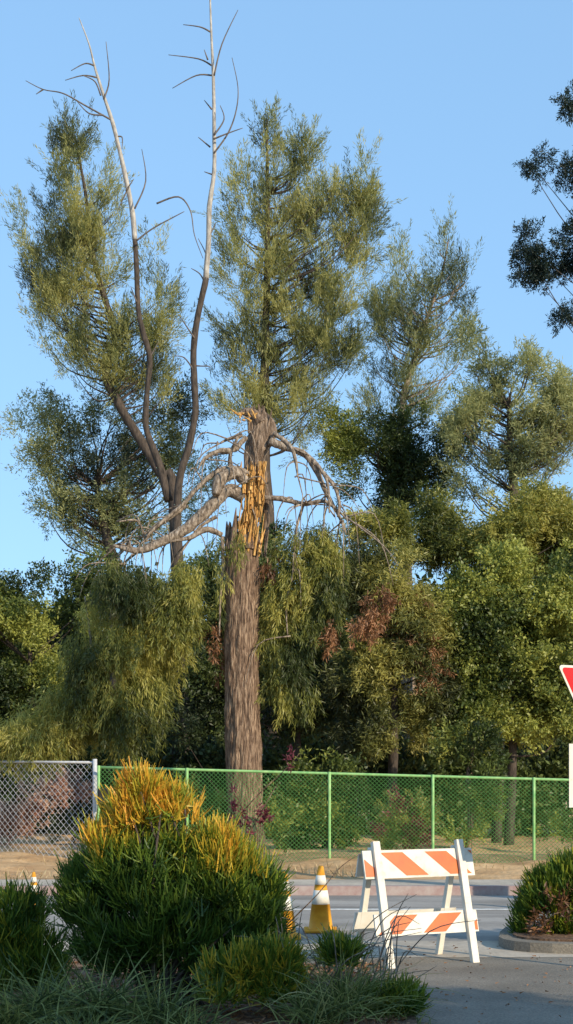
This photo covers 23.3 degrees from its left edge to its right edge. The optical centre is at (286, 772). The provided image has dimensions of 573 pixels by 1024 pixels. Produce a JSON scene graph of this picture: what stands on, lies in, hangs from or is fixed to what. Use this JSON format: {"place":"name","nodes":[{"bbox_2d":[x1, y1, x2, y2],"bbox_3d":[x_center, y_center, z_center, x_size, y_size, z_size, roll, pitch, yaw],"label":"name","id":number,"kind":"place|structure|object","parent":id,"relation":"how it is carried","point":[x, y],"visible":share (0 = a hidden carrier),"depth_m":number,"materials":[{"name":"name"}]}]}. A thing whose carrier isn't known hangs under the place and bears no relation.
{"place":"outdoors","nodes":[
{"label":"outdoors","id":0,"kind":"place"},
{"bbox_2d":[0,879,522,884],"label":"sidewalk","id":1,"kind":"structure","parent":0,"point":[401,881],"depth_m":20.21,"materials":[{"name":"concrete"}]},
{"bbox_2d":[0,815,572,878],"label":"dirt bank","id":2,"kind":"structure","parent":0,"point":[30,862],"depth_m":24.80,"materials":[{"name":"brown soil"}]},
{"bbox_2d":[0,763,100,844],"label":"flowering shrub","id":3,"kind":"object","parent":2,"relation":"on","point":[46,803],"visible":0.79,"depth_m":28.85,"materials":[{"name":"pink plant"}]},
{"bbox_2d":[0,759,102,844],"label":"flowering shrub","id":4,"kind":"object","parent":2,"relation":"on","point":[10,789],"visible":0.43,"depth_m":29.35,"materials":[{"name":"green plant"}]},
{"bbox_2d":[0,759,108,857],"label":"chain link fence","id":5,"kind":"object","parent":2,"relation":"on","point":[94,770],"visible":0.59,"depth_m":24.68,"materials":[{"name":"grey metal"}]},
{"bbox_2d":[0,544,142,834],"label":"tree","id":6,"kind":"object","parent":2,"relation":"on","point":[22,676],"visible":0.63,"depth_m":32.68,"materials":[{"name":"green plant"}]},
{"bbox_2d":[0,89,202,829],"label":"pine tree","id":7,"kind":"object","parent":2,"relation":"on","point":[54,286],"visible":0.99,"depth_m":36.27,"materials":[{"name":"green plant"}]},
{"bbox_2d":[0,367,239,785],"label":"oak tree","id":8,"kind":"object","parent":2,"relation":"on","point":[76,502],"visible":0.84,"depth_m":37.77,"materials":[{"name":"green plant"}]},
{"bbox_2d":[0,404,401,857],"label":"broken pine tree","id":9,"kind":"object","parent":2,"relation":"on","point":[154,621],"visible":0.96,"depth_m":25.29,"materials":[{"name":"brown plant"}]},
{"bbox_2d":[160,760,303,855],"bbox_3d":[-1.122,0.661,26.017,2.963,1.791,1.426,0,0,0],"label":"shrub","id":10,"kind":"object","parent":2,"relation":"on","point":[281,814],"visible":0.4,"depth_m":25.89,"materials":[{"name":"green plant"}]},
{"bbox_2d":[150,513,354,833],"bbox_3d":[-0.774,-2.240,31.035,4.832,7.898,2.793,0,0,0],"label":"tree","id":11,"kind":"object","parent":2,"relation":"on","point":[206,668],"visible":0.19,"depth_m":30.78,"materials":[{"name":"green plant"}]},
{"bbox_2d":[0,562,572,837],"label":"background trees","id":12,"kind":"object","parent":2,"relation":"on","point":[547,764],"visible":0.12,"depth_m":33.70,"materials":[{"name":"green plant"}]},
{"bbox_2d":[192,89,407,829],"bbox_3d":[0.357,-7.799,36.098,5.629,19.452,3.111,0,0,0],"label":"pine tree","id":13,"kind":"object","parent":2,"relation":"on","point":[275,252],"visible":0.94,"depth_m":35.74,"materials":[{"name":"green plant"}]},
{"bbox_2d":[265,744,376,849],"bbox_3d":[0.635,0.687,27.969,2.431,2.504,1.559,0,0,0],"label":"bush","id":14,"kind":"object","parent":2,"relation":"on","point":[346,766],"visible":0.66,"depth_m":27.71,"materials":[{"name":"green plant"}]},
{"bbox_2d":[311,529,469,846],"bbox_3d":[2.147,-1.706,28.994,3.506,6.822,2.108,0,0,0],"label":"tree","id":15,"kind":"object","parent":2,"relation":"on","point":[394,656],"visible":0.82,"depth_m":28.62,"materials":[{"name":"green plant"}]},
{"bbox_2d":[367,782,430,849],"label":"shrub","id":16,"kind":"object","parent":2,"relation":"on","point":[417,823],"visible":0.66,"depth_m":25.67,"materials":[{"name":"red plant"}]},
{"bbox_2d":[307,381,503,816],"bbox_3d":[3.102,-4.399,37.020,5.465,12.122,2.792,0,0,0],"label":"oak tree","id":17,"kind":"object","parent":2,"relation":"on","point":[401,465],"visible":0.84,"depth_m":36.59,"materials":[{"name":"green plant"}]},
{"bbox_2d":[371,786,444,849],"bbox_3d":[2.247,0.940,26.003,1.421,1.413,1.220,0,0,0],"label":"shrub","id":18,"kind":"object","parent":2,"relation":"on","point":[387,822],"visible":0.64,"depth_m":25.79,"materials":[{"name":"green plant"}]},
{"bbox_2d":[329,472,572,842],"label":"tree","id":19,"kind":"object","parent":2,"relation":"on","point":[539,517],"visible":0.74,"depth_m":30.57,"materials":[{"name":"green plant"}]},
{"bbox_2d":[425,713,514,847],"bbox_3d":[3.628,0.218,27.541,1.823,2.827,1.392,0,0,0],"label":"sapling","id":20,"kind":"object","parent":2,"relation":"on","point":[494,742],"visible":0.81,"depth_m":27.38,"materials":[{"name":"green plant"}]},
{"bbox_2d":[413,527,572,844],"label":"tree","id":21,"kind":"object","parent":2,"relation":"on","point":[506,644],"visible":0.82,"depth_m":28.92,"materials":[{"name":"green plant"}]},
{"bbox_2d":[427,308,572,830],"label":"eucalyptus tree","id":22,"kind":"object","parent":2,"relation":"on","point":[519,452],"visible":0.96,"depth_m":34.79,"materials":[{"name":"green plant"}]},
{"bbox_2d":[435,758,572,847],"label":"shrub","id":23,"kind":"object","parent":2,"relation":"on","point":[486,772],"visible":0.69,"depth_m":26.98,"materials":[{"name":"green plant"}]},
{"bbox_2d":[0,0,572,649],"label":"sky","id":24,"kind":"structure","parent":0,"point":[457,92],"materials":[{"name":"blue"}]},
{"bbox_2d":[43,895,550,940],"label":"road","id":25,"kind":"structure","parent":0,"point":[491,924],"depth_m":17.08,"materials":[{"name":"grey asphalt"}]},
{"bbox_2d":[30,872,37,891],"bbox_3d":[-3.161,1.469,17.398,0.228,0.450,0.228,0,0,0],"label":"traffic cone","id":26,"kind":"object","parent":25,"relation":"on","point":[33,876],"visible":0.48,"depth_m":17.37,"materials":[{"name":"white paint"}]},
{"bbox_2d":[53,909,508,909],"bbox_3d":[0.000,1.692,17.200,80.000,0.004,0.120,0,0,0],"label":"road marking","id":27,"kind":"object","parent":25,"relation":"on","point":[396,909],"depth_m":17.15,"materials":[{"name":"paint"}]},
{"bbox_2d":[281,874,300,939],"bbox_3d":[-0.024,1.354,14.200,0.345,0.680,0.345,0,0,0],"label":"traffic cone","id":28,"kind":"object","parent":25,"relation":"on","point":[292,912],"visible":0.16,"depth_m":14.14,"materials":[{"name":"white paint"}]},
{"bbox_2d":[304,866,336,932],"bbox_3d":[0.364,1.344,14.801,0.355,0.700,0.355,0,0,0],"label":"traffic cone","id":29,"kind":"object","parent":25,"relation":"on","point":[320,913],"visible":0.92,"depth_m":14.72,"materials":[{"name":"white paint"}]},
{"bbox_2d":[499,926,572,953],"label":"kerb island","id":30,"kind":"structure","parent":25,"relation":"on","point":[508,940],"depth_m":13.11,"materials":[{"name":"concrete"}]},
{"bbox_2d":[513,923,572,941],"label":"mulch bed","id":31,"kind":"object","parent":30,"relation":"on","point":[557,937],"visible":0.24,"depth_m":13.39,"materials":[{"name":"brown soil"}]},
{"bbox_2d":[504,839,572,935],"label":"shrub","id":32,"kind":"object","parent":31,"relation":"on","point":[544,889],"visible":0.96,"depth_m":13.63,"materials":[{"name":"green plant"}]},
{"bbox_2d":[182,957,572,1023],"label":"driveway","id":33,"kind":"structure","parent":0,"point":[489,1000],"depth_m":10.92,"materials":[{"name":"concrete"}]},
{"bbox_2d":[352,839,479,968],"bbox_3d":[1.162,1.156,12.500,1.140,1.099,0.648,0,0,-26],"label":"barricade","id":34,"kind":"object","parent":33,"relation":"on","point":[377,863],"visible":0.88,"depth_m":12.42,"materials":[{"name":"white paint"}]},
{"bbox_2d":[382,940,571,1023],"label":"fallen leaves","id":35,"kind":"object","parent":33,"relation":"on","point":[482,977],"visible":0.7,"depth_m":11.24,"materials":[{"name":"brown plant"}]},
{"bbox_2d":[559,665,572,807],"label":"yield sign","id":36,"kind":"object","parent":33,"relation":"on","point":[566,671],"visible":1,"depth_m":11.81,"materials":[{"name":"metal"}]},
{"label":"ground","id":37,"kind":"structure","parent":0,"visible":0},
{"bbox_2d":[27,0,241,827],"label":"bare tree","id":38,"kind":"object","parent":37,"relation":"on","point":[164,484],"visible":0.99,"depth_m":33.97,"materials":[{"name":"brown plant"}]},
{"bbox_2d":[0,958,416,1023],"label":"planting bed","id":39,"kind":"object","parent":37,"relation":"on","point":[410,1017],"visible":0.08,"depth_m":9.58,"materials":[{"name":"plant"}]},
{"bbox_2d":[0,870,76,991],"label":"shrub","id":40,"kind":"object","parent":39,"relation":"on","point":[23,917],"visible":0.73,"depth_m":10.45,"materials":[{"name":"green plant"}]},
{"bbox_2d":[0,966,102,1023],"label":"grass clump","id":41,"kind":"object","parent":39,"relation":"on","point":[5,1018],"visible":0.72,"depth_m":8.74,"materials":[{"name":"green plant"}]},
{"bbox_2d":[0,945,138,1023],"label":"grass clump","id":42,"kind":"object","parent":39,"relation":"on","point":[38,993],"visible":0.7,"depth_m":8.94,"materials":[{"name":"green plant"}]},
{"bbox_2d":[9,990,150,1023],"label":"grass clump","id":43,"kind":"object","parent":39,"relation":"on","point":[57,1019],"visible":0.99,"depth_m":8.54,"materials":[{"name":"green plant"}]},
{"bbox_2d":[4,923,203,1023],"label":"grass clump","id":44,"kind":"object","parent":39,"relation":"on","point":[88,985],"visible":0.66,"depth_m":9.02,"materials":[{"name":"green plant"}]},
{"bbox_2d":[37,946,245,1023],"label":"grass clump","id":45,"kind":"object","parent":39,"relation":"on","point":[153,1004],"visible":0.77,"depth_m":8.95,"materials":[{"name":"green plant"}]},
{"bbox_2d":[40,756,301,1006],"bbox_3d":[-0.823,0.800,9.902,1.878,1.834,1.054,0,0,0],"label":"firestick bush","id":46,"kind":"object","parent":39,"relation":"on","point":[209,883],"visible":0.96,"depth_m":9.72,"materials":[{"name":"green plant"}]},
{"bbox_2d":[113,990,255,1023],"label":"grass clump","id":47,"kind":"object","parent":39,"relation":"on","point":[213,1020],"visible":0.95,"depth_m":8.76,"materials":[{"name":"green plant"}]},
{"bbox_2d":[174,924,312,1013],"bbox_3d":[-0.275,1.305,9.293,0.971,0.623,0.536,0,0,0],"label":"shrub","id":48,"kind":"object","parent":39,"relation":"on","point":[247,968],"visible":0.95,"depth_m":9.22,"materials":[{"name":"green plant"}]},
{"bbox_2d":[225,744,357,925],"bbox_3d":[0.028,0.487,10.188,1.012,1.404,0.207,0,0,0],"label":"red leaf shrub","id":49,"kind":"object","parent":39,"relation":"on","point":[233,803],"visible":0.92,"depth_m":10.20,"materials":[{"name":"brown plant"}]},
{"bbox_2d":[258,959,365,997],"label":"grass clump","id":50,"kind":"object","parent":39,"relation":"on","point":[323,975],"visible":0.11,"depth_m":9.58,"materials":[{"name":"green plant"}]},
{"bbox_2d":[238,954,401,1023],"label":"grass clump","id":51,"kind":"object","parent":39,"relation":"on","point":[305,1016],"visible":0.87,"depth_m":9.02,"materials":[{"name":"green plant"}]},
{"bbox_2d":[296,925,392,971],"bbox_3d":[0.361,1.282,10.301,0.987,0.415,0.997,0,0,43],"label":"grass clump","id":52,"kind":"object","parent":39,"relation":"on","point":[317,960],"visible":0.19,"depth_m":10.24,"materials":[{"name":"green plant"}]},
{"bbox_2d":[251,919,463,1023],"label":"grass clump","id":53,"kind":"object","parent":39,"relation":"on","point":[346,989],"visible":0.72,"depth_m":9.20,"materials":[{"name":"green plant"}]},
{"bbox_2d":[243,893,477,1002],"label":"dry twigs","id":54,"kind":"object","parent":39,"relation":"on","point":[386,957],"visible":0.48,"depth_m":9.68,"materials":[{"name":"grey plant"}]},
{"bbox_2d":[311,924,433,1017],"bbox_3d":[0.579,1.385,9.408,0.841,0.738,0.407,0,0,0],"label":"shrub","id":55,"kind":"object","parent":39,"relation":"on","point":[326,949],"visible":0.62,"depth_m":9.35,"materials":[{"name":"green plant"}]},
{"bbox_2d":[323,966,442,1022],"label":"grass clump","id":56,"kind":"object","parent":39,"relation":"on","point":[373,1011],"visible":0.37,"depth_m":9.26,"materials":[{"name":"green plant"}]},
{"bbox_2d":[369,995,433,1023],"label":"grass clump","id":57,"kind":"object","parent":39,"relation":"on","point":[416,1017],"visible":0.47,"depth_m":9.25,"materials":[{"name":"green plant"}]},
{"bbox_2d":[0,885,520,894],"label":"kerb","id":58,"kind":"structure","parent":37,"relation":"on","point":[413,889],"depth_m":19.20,"materials":[{"name":"grey concrete"}]},
{"bbox_2d":[52,941,572,956],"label":"gutter","id":59,"kind":"object","parent":37,"relation":"on","point":[427,948],"depth_m":13.23,"materials":[{"name":"concrete"}]},
{"bbox_2d":[97,765,572,862],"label":"green chain link fence","id":60,"kind":"object","parent":37,"relation":"on","point":[432,803],"visible":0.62,"depth_m":23.99,"materials":[{"name":"metal"}]},
{"bbox_2d":[338,194,485,751],"bbox_3d":[3.393,-6.967,38.058,4.154,17.357,2.942,0,0,0],"label":"eucalyptus tree","id":61,"kind":"object","parent":37,"relation":"on","point":[382,314],"visible":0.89,"depth_m":37.80,"materials":[{"name":"green plant"}]},
{"bbox_2d":[506,79,572,338],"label":"cypress tree","id":62,"kind":"object","parent":37,"relation":"on","point":[539,272],"visible":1,"depth_m":16.98,"materials":[{"name":"green plant"}]}
]}

